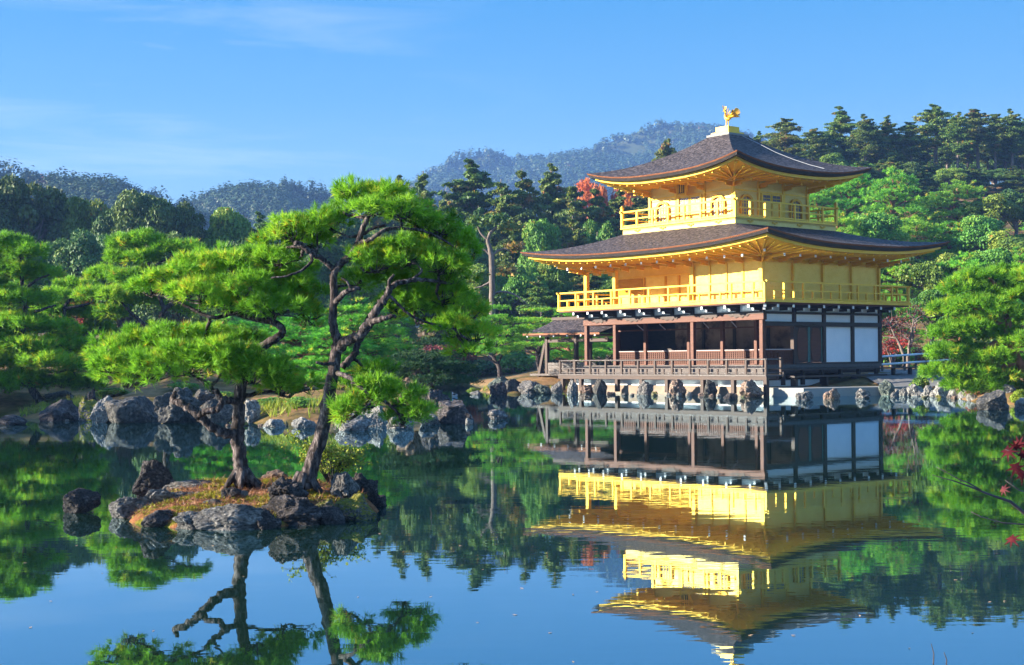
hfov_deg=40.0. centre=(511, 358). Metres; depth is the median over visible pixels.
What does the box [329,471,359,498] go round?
rock
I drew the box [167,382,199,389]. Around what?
mixed shrub
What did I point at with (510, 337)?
pine tree
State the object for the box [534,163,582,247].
conifer tree
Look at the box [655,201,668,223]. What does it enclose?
arched window
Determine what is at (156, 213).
evergreen tree
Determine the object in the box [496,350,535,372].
mixed shrub
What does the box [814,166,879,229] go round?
hillside pine
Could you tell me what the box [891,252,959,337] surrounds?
broadleaf tree
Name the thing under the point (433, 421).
rock
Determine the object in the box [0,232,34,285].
evergreen tree
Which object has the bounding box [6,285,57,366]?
evergreen tree
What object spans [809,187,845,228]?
hillside pine
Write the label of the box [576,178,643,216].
maple tree
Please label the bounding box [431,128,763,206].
mountain
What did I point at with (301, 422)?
rock
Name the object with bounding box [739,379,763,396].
rock
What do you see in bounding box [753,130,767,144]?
conifer tree
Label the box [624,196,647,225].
conifer tree
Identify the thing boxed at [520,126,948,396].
golden pavilion
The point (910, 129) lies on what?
slender tree
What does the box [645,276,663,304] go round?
sliding door
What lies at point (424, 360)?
flat topped tree
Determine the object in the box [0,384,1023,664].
pond water
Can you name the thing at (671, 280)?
sliding door
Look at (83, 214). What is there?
broadleaf tree
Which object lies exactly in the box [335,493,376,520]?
rock
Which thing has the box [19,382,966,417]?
shore grass
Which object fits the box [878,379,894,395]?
rock
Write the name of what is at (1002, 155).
slender tree
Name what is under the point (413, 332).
evergreen tree
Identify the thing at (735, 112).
bird statue
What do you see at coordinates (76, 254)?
evergreen tree
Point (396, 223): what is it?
conifer tree
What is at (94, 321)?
broadleaf tree
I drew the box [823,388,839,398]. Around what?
rock
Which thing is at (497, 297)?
pine tree
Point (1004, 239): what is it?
broadleaf tree
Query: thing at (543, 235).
broadleaf tree
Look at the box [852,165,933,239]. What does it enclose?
hillside pine
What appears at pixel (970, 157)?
slender tree
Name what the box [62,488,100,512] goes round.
rock
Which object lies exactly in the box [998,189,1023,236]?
evergreen tree
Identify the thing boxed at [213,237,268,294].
evergreen tree
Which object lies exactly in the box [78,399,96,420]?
rock
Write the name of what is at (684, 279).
sliding door
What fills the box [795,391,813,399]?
rock
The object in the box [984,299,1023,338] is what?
garden pine
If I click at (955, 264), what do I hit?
hillside pine
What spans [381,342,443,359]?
maple tree
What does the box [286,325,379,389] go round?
hillside pine
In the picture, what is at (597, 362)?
mixed shrub
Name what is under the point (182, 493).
rock
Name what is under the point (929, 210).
hillside pine
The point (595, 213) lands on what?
conifer tree
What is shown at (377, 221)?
conifer tree
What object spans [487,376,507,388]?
rock
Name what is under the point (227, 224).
broadleaf tree
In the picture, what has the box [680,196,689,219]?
door
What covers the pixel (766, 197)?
door
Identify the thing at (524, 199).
conifer tree
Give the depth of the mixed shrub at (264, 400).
40.20 m
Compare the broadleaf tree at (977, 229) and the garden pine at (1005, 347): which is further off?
the broadleaf tree at (977, 229)
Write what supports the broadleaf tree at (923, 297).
on the ground at (14, 402)
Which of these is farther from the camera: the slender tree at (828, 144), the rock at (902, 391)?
the slender tree at (828, 144)
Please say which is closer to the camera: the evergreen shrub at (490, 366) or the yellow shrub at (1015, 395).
the yellow shrub at (1015, 395)
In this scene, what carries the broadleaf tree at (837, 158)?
on the ground at (14, 402)
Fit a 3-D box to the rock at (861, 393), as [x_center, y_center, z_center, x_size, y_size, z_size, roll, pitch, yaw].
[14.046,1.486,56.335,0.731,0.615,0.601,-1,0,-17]
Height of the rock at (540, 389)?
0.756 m
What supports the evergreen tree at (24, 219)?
on the ground at (14, 402)
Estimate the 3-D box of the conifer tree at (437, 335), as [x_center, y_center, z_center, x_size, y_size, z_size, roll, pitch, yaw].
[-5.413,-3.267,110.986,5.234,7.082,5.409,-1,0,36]
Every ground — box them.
[0,184,1023,424]
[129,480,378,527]
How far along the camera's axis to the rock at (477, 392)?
67.30 m
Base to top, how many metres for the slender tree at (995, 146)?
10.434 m
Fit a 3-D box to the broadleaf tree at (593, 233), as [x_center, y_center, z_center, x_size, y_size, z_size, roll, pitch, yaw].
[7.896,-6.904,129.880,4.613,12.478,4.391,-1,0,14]
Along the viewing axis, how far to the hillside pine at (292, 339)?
48.76 m
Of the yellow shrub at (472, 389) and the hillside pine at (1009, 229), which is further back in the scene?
the hillside pine at (1009, 229)
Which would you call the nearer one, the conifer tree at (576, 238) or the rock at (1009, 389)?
the rock at (1009, 389)
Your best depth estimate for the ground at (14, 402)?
49.59 m
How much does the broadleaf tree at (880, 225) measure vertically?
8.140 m
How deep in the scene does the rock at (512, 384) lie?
68.26 m
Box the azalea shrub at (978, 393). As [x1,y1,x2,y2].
[965,389,985,394]
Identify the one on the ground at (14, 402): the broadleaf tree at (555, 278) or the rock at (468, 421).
the broadleaf tree at (555, 278)
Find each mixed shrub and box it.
[95,387,130,396]
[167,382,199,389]
[220,391,233,397]
[256,397,284,407]
[283,396,317,407]
[435,356,464,373]
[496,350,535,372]
[571,345,612,364]
[883,345,921,366]
[909,376,929,388]
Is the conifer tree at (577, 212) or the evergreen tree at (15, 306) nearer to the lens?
the evergreen tree at (15, 306)
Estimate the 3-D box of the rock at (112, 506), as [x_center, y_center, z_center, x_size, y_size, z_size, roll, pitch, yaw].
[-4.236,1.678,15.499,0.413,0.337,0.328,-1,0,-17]
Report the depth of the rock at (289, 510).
14.55 m
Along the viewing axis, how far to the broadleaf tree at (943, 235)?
128.25 m
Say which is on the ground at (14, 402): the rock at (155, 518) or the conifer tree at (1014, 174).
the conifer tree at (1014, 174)
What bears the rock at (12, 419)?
in the pond water
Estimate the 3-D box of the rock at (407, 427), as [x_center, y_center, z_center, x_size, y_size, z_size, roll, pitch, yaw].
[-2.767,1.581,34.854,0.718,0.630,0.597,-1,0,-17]
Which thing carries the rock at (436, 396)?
on the ground at (14, 402)
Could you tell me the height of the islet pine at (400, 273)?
3.680 m
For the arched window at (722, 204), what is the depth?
65.15 m
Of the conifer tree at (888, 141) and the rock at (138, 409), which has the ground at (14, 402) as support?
the conifer tree at (888, 141)
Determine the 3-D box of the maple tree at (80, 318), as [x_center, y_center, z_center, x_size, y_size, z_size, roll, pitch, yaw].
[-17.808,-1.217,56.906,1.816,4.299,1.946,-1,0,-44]
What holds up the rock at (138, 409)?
in the pond water
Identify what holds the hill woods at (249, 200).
on the hill at (301, 193)
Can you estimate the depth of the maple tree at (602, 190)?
175.00 m
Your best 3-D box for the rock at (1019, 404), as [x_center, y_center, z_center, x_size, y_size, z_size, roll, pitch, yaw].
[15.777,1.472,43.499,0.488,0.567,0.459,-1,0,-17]
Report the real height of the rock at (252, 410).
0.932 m
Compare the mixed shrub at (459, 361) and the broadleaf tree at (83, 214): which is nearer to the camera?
the mixed shrub at (459, 361)
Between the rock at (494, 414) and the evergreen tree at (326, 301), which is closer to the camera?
the rock at (494, 414)
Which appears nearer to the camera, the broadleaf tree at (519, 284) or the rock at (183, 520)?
the rock at (183, 520)
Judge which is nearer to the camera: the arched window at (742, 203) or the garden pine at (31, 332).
the garden pine at (31, 332)
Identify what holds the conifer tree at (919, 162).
on the ground at (14, 402)
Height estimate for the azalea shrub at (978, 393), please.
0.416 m
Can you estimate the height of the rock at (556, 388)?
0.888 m
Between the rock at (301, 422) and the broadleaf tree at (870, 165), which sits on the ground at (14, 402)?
the broadleaf tree at (870, 165)
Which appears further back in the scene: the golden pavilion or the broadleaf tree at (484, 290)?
the broadleaf tree at (484, 290)
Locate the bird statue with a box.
[722,106,739,125]
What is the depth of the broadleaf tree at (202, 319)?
95.86 m
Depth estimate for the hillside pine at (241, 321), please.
54.09 m
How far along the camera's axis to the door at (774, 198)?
66.34 m
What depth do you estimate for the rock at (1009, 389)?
49.48 m
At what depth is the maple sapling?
5.00 m
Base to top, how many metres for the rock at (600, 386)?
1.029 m
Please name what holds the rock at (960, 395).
on the ground at (14, 402)
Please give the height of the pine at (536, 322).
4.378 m
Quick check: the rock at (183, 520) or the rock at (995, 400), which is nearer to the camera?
the rock at (183, 520)
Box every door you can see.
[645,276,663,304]
[666,276,677,301]
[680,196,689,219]
[680,275,688,302]
[690,195,698,219]
[763,193,770,215]
[771,194,780,218]
[796,326,808,361]
[809,326,821,361]
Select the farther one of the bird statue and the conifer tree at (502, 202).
the conifer tree at (502, 202)
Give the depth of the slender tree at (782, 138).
197.50 m
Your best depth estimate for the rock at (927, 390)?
57.64 m
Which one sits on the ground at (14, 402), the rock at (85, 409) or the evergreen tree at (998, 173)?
the evergreen tree at (998, 173)
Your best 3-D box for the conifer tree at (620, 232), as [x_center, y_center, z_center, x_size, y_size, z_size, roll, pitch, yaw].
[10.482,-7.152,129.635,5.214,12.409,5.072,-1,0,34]
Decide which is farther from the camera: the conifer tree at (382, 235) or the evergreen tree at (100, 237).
the conifer tree at (382, 235)
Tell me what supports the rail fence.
on the ground at (14, 402)
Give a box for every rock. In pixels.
[0,414,26,424]
[20,401,48,415]
[39,399,78,421]
[43,390,74,399]
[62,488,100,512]
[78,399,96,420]
[87,388,96,400]
[90,395,112,422]
[105,396,157,422]
[108,496,136,518]
[114,487,176,519]
[132,459,175,498]
[141,509,173,526]
[153,387,202,423]
[161,480,210,490]
[172,511,200,529]
[173,491,200,499]
[189,503,263,530]
[194,389,214,404]
[199,396,232,422]
[201,499,221,504]
[221,487,241,498]
[239,490,248,498]
[245,399,260,422]
[246,478,261,488]
[252,508,281,529]
[261,469,287,478]
[261,494,322,525]
[263,419,285,426]
[267,477,308,499]
[291,417,315,427]
[316,498,336,507]
[319,505,345,523]
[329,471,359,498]
[335,413,371,430]
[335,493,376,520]
[352,472,379,505]
[362,405,387,426]
[375,495,386,506]
[386,417,413,428]
[397,368,431,400]
[420,412,440,424]
[422,387,450,407]
[437,400,473,423]
[465,418,472,424]
[470,390,479,394]
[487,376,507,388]
[488,409,507,419]
[489,382,507,394]
[505,379,519,391]
[516,380,539,393]
[533,384,550,393]
[551,381,562,393]
[567,380,577,393]
[580,385,592,392]
[592,379,606,393]
[637,381,653,394]
[669,379,686,394]
[704,380,717,395]
[723,393,737,398]
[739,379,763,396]
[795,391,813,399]
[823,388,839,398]
[855,388,870,397]
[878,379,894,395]
[899,387,905,395]
[907,384,923,395]
[920,385,931,396]
[933,382,949,396]
[958,390,966,398]
[966,393,977,400]
[976,389,1008,409]
[1000,384,1015,392]
[1014,397,1023,408]
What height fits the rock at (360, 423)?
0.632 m
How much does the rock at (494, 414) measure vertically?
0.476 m
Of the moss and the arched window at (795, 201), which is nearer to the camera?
the moss
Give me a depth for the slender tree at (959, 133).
193.98 m
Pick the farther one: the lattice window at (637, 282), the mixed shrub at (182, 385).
the lattice window at (637, 282)
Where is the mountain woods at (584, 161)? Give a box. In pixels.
[403,118,791,216]
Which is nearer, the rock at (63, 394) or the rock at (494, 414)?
the rock at (494, 414)
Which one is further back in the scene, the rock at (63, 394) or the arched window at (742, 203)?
the arched window at (742, 203)
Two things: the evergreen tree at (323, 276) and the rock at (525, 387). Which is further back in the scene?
the evergreen tree at (323, 276)
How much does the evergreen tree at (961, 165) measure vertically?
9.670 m
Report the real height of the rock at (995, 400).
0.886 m
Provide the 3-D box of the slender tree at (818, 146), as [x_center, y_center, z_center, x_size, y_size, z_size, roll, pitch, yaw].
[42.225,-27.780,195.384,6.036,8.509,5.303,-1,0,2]
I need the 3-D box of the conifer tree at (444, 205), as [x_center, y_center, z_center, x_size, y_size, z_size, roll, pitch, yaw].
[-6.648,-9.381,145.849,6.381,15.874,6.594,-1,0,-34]
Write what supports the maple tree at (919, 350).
on the ground at (14, 402)
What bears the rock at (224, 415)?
in the pond water
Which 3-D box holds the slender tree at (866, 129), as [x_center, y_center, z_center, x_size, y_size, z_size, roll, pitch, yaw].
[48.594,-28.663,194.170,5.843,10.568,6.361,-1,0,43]
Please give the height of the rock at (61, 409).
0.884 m
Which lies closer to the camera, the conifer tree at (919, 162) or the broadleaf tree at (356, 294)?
the broadleaf tree at (356, 294)
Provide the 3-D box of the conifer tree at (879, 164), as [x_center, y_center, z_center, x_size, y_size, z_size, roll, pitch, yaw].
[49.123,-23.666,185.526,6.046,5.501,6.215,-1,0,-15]
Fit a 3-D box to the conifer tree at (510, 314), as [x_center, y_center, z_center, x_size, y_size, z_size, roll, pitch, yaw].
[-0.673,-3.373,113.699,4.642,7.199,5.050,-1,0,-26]
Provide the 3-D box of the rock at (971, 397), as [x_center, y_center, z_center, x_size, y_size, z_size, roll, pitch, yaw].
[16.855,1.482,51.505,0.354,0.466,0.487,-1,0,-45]
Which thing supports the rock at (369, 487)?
on the islet ground at (137, 520)
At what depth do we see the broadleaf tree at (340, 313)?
96.53 m
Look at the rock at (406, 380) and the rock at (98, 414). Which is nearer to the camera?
the rock at (98, 414)
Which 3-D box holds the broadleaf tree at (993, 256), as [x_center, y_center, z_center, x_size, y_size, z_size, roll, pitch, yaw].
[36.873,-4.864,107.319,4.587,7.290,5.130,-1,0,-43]
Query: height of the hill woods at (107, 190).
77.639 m
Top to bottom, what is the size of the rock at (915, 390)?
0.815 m
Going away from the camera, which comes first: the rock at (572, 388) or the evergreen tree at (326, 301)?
the rock at (572, 388)
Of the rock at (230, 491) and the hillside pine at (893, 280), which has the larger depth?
the hillside pine at (893, 280)
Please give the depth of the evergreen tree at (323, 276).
101.11 m
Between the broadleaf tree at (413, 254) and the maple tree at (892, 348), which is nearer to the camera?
the maple tree at (892, 348)
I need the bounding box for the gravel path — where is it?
[867,369,943,387]
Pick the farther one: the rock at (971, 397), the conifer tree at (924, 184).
the conifer tree at (924, 184)
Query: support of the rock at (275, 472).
on the islet ground at (137, 520)
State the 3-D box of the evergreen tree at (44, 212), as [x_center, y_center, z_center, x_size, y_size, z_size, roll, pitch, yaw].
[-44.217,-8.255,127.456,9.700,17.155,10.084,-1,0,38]
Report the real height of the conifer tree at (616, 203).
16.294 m
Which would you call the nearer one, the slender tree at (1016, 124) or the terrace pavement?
the terrace pavement
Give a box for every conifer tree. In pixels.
[250,211,280,342]
[268,211,291,346]
[317,220,356,271]
[361,207,395,238]
[372,228,389,285]
[381,175,414,237]
[410,171,441,335]
[416,279,472,349]
[427,193,461,248]
[435,158,497,236]
[480,182,528,274]
[481,275,529,349]
[494,226,528,313]
[496,169,559,306]
[514,276,563,351]
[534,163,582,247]
[553,184,589,246]
[555,273,609,338]
[556,216,596,316]
[579,187,619,235]
[598,190,643,231]
[614,214,634,235]
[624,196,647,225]
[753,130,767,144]
[793,137,811,158]
[811,105,860,164]
[837,159,881,206]
[867,115,909,167]
[870,159,886,182]
[874,155,916,200]
[900,151,925,164]
[904,168,940,204]
[923,161,948,189]
[956,166,994,193]
[991,166,1023,192]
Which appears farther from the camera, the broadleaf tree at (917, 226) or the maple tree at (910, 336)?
the broadleaf tree at (917, 226)
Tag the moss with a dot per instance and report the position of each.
(204, 494)
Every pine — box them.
[0,229,106,403]
[0,278,40,351]
[28,275,118,355]
[67,225,210,374]
[80,239,329,489]
[190,313,279,378]
[217,310,365,390]
[245,171,504,493]
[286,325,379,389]
[292,295,437,377]
[338,312,403,383]
[371,336,435,385]
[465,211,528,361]
[477,306,583,372]
[524,311,610,362]
[558,336,612,364]
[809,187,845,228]
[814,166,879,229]
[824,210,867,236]
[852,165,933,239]
[881,258,922,326]
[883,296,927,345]
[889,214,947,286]
[906,191,951,240]
[915,260,1023,395]
[918,251,997,339]
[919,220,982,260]
[920,178,1000,240]
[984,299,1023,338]
[984,319,1023,362]
[999,246,1023,317]
[1003,220,1023,232]
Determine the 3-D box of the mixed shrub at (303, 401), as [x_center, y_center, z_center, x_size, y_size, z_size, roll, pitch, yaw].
[-5.851,1.212,39.059,1.093,0.349,1.104,-1,0,21]
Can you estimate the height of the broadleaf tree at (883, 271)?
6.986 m
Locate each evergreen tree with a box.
[0,172,70,243]
[0,182,27,231]
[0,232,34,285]
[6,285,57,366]
[38,228,117,286]
[90,206,117,322]
[97,232,134,326]
[98,283,146,358]
[110,189,182,329]
[131,230,205,335]
[132,280,214,363]
[171,200,207,322]
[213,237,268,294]
[253,295,292,351]
[282,294,344,335]
[300,254,341,294]
[304,243,329,258]
[336,217,373,267]
[382,305,418,346]
[898,162,929,175]
[926,147,964,169]
[948,155,974,172]
[972,155,1010,183]
[981,168,1011,190]
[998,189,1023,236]
[1009,160,1023,170]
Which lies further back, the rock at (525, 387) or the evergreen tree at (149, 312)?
the evergreen tree at (149, 312)
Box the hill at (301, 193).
[245,189,340,223]
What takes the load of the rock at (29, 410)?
on the ground at (14, 402)
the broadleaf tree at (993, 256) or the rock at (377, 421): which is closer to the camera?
the rock at (377, 421)
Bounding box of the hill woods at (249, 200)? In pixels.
[188,174,557,328]
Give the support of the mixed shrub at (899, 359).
on the ground at (14, 402)
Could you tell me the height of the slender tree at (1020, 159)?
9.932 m
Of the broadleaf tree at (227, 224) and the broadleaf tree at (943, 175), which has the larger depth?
the broadleaf tree at (943, 175)
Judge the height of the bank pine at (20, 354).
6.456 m
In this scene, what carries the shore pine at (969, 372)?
on the ground at (14, 402)
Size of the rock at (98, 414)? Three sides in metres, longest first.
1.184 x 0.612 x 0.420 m
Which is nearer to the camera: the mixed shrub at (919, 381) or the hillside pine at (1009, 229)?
the mixed shrub at (919, 381)
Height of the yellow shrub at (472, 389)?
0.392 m
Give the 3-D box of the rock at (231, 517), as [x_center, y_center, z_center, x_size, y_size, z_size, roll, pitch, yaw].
[-2.917,1.655,14.314,0.788,0.377,0.349,-1,0,-6]
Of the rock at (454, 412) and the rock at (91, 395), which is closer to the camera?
the rock at (454, 412)
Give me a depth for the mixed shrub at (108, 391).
44.83 m
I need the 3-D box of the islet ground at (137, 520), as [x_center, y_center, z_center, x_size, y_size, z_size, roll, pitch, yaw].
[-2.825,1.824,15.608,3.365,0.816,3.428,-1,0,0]
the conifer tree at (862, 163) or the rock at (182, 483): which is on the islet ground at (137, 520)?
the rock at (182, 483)
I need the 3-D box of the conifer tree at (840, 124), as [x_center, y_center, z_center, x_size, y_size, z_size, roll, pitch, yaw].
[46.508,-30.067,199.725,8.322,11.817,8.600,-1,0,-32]
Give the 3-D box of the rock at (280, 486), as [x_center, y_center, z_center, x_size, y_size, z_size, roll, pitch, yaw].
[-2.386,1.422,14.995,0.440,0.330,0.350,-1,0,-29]
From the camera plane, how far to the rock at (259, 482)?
15.92 m
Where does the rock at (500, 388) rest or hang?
in the pond water
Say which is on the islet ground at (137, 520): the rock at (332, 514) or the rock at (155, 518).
the rock at (155, 518)
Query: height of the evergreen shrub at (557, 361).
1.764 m
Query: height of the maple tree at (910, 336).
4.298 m
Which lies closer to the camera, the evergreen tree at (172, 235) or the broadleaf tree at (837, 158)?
the evergreen tree at (172, 235)
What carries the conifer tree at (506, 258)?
on the ground at (14, 402)
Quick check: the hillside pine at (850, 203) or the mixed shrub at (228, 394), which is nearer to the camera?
the mixed shrub at (228, 394)
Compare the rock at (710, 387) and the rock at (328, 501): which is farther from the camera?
the rock at (710, 387)
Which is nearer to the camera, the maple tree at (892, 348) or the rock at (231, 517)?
the rock at (231, 517)
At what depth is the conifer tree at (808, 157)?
208.06 m
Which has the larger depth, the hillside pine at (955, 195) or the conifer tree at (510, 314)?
the hillside pine at (955, 195)
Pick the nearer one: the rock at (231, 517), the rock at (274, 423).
the rock at (231, 517)
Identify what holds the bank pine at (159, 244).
on the ground at (14, 402)
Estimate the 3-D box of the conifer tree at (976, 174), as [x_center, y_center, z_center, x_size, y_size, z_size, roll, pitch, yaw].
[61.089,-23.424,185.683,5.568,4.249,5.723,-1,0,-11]
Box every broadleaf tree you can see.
[12,244,50,335]
[43,196,107,242]
[44,301,113,335]
[186,294,260,330]
[200,207,255,252]
[329,266,384,306]
[337,301,386,335]
[382,278,429,342]
[402,224,436,341]
[448,263,501,355]
[495,263,548,334]
[517,218,563,273]
[537,263,576,316]
[580,218,616,337]
[596,274,611,306]
[819,152,849,198]
[852,163,873,167]
[854,212,909,290]
[857,310,896,335]
[881,267,891,289]
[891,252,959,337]
[904,288,952,341]
[933,167,969,190]
[948,215,1012,254]
[961,193,1022,224]
[962,247,1022,295]
[985,230,1023,261]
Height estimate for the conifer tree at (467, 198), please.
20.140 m
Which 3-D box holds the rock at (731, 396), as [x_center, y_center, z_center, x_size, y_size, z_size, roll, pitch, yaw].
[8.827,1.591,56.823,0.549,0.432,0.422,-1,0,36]
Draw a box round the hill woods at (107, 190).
[0,156,210,323]
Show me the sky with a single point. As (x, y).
(180, 96)
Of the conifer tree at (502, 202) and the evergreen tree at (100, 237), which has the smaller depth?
the evergreen tree at (100, 237)
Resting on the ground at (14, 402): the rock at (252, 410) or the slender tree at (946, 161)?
the slender tree at (946, 161)
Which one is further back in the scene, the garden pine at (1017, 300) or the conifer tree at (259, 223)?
the conifer tree at (259, 223)
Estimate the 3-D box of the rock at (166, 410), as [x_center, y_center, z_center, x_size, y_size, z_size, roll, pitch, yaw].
[-9.451,1.505,39.644,1.513,1.431,1.101,-1,0,-40]
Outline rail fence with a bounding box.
[881,352,949,370]
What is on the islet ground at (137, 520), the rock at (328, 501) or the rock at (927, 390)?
the rock at (328, 501)
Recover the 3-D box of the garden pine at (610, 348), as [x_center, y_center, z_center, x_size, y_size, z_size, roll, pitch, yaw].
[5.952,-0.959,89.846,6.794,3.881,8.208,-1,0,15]
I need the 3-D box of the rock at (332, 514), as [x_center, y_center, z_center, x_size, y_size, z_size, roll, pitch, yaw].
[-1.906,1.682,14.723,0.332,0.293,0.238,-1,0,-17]
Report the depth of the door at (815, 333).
63.50 m
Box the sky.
[0,0,1023,204]
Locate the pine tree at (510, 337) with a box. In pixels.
[458,303,533,377]
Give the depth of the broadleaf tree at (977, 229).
126.50 m
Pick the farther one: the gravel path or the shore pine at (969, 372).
the gravel path
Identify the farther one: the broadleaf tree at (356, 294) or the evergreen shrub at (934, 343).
the broadleaf tree at (356, 294)
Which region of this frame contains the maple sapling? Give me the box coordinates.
[933,435,1023,548]
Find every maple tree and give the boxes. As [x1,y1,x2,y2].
[58,297,95,354]
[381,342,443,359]
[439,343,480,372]
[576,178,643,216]
[577,185,607,218]
[622,191,636,206]
[882,300,934,366]
[882,334,908,366]
[906,344,929,363]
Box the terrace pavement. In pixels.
[769,386,907,396]
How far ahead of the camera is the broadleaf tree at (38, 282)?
101.48 m
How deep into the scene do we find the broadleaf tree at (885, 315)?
92.53 m
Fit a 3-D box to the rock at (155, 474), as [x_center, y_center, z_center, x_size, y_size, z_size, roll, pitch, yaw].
[-4.131,1.419,16.322,0.507,0.503,0.255,9,-2,-11]
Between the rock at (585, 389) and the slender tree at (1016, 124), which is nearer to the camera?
the rock at (585, 389)
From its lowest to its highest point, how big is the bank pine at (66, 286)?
4.041 m
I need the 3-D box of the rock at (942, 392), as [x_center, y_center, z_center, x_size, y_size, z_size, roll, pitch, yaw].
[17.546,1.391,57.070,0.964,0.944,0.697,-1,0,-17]
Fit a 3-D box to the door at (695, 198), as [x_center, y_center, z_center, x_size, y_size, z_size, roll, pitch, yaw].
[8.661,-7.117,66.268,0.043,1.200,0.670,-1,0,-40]
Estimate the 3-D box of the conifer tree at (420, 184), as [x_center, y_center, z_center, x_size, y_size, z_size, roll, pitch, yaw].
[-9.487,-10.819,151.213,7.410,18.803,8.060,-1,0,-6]
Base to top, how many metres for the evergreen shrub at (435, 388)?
1.358 m
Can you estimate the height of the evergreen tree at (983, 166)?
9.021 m
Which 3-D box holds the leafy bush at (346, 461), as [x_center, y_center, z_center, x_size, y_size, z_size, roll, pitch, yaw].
[-2.143,1.166,16.628,1.187,0.701,0.626,-1,0,-14]
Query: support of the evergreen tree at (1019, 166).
on the ground at (14, 402)
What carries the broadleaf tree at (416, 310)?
on the ground at (14, 402)
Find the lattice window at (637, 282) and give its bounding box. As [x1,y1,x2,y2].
[618,278,642,294]
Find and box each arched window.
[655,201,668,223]
[710,194,725,217]
[739,194,753,216]
[789,199,802,220]
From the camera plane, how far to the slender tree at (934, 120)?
198.69 m
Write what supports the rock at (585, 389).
in the pond water
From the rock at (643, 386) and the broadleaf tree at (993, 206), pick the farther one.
the broadleaf tree at (993, 206)
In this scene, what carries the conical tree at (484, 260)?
on the ground at (14, 402)
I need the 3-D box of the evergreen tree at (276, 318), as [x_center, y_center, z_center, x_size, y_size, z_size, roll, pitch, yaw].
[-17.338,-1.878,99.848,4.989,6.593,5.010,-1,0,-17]
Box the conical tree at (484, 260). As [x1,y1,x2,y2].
[455,206,498,342]
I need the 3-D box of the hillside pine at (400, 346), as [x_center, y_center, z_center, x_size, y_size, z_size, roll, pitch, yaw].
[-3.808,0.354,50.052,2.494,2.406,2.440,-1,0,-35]
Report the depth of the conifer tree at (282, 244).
127.72 m
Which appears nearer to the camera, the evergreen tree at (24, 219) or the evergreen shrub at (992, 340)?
the evergreen shrub at (992, 340)
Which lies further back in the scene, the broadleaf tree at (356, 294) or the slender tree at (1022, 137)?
the slender tree at (1022, 137)
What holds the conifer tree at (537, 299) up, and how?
on the ground at (14, 402)
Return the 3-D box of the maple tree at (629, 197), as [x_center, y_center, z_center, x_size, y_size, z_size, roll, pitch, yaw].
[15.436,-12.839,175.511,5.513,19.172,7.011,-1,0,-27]
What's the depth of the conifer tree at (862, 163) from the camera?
175.12 m
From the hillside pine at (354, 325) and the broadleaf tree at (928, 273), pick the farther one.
the broadleaf tree at (928, 273)
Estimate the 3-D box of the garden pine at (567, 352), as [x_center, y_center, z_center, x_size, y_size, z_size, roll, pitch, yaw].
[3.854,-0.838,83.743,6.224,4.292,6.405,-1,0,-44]
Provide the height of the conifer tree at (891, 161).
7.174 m
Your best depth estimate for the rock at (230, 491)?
15.23 m
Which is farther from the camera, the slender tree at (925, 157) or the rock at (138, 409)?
the slender tree at (925, 157)
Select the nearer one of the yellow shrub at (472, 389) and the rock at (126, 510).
the rock at (126, 510)
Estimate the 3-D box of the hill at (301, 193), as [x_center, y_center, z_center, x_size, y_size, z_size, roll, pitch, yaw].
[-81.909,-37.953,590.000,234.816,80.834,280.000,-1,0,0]
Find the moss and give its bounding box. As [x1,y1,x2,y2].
[131,477,367,521]
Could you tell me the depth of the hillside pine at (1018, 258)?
108.94 m
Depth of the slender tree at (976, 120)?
197.01 m
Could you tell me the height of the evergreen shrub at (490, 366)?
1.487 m
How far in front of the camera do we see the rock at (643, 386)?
64.44 m
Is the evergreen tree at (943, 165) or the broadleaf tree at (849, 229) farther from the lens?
the evergreen tree at (943, 165)
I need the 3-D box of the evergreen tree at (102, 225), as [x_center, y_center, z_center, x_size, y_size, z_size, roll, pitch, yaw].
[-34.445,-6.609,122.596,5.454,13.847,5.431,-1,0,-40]
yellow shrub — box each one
[467,387,480,390]
[1009,389,1023,402]
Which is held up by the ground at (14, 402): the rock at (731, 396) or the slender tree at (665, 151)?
the slender tree at (665, 151)
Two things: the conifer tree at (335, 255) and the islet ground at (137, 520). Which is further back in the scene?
the conifer tree at (335, 255)
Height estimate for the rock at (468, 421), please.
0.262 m
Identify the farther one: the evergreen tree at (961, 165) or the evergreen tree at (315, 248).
the evergreen tree at (961, 165)
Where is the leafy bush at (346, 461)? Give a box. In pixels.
[280,429,377,483]
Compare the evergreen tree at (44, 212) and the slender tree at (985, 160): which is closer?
the evergreen tree at (44, 212)
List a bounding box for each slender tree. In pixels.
[652,138,676,160]
[761,118,805,155]
[793,128,834,160]
[806,131,836,150]
[842,114,884,160]
[893,121,929,161]
[912,104,961,170]
[912,133,938,164]
[928,146,964,182]
[938,112,976,167]
[960,140,988,170]
[962,109,993,168]
[974,141,993,183]
[978,114,1017,183]
[986,133,1019,168]
[992,108,1023,180]
[999,138,1023,171]
[1013,118,1023,151]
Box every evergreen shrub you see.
[389,367,436,397]
[461,359,496,376]
[532,347,571,365]
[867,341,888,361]
[917,340,952,363]
[952,338,999,364]
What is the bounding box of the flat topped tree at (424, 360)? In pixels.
[384,337,486,387]

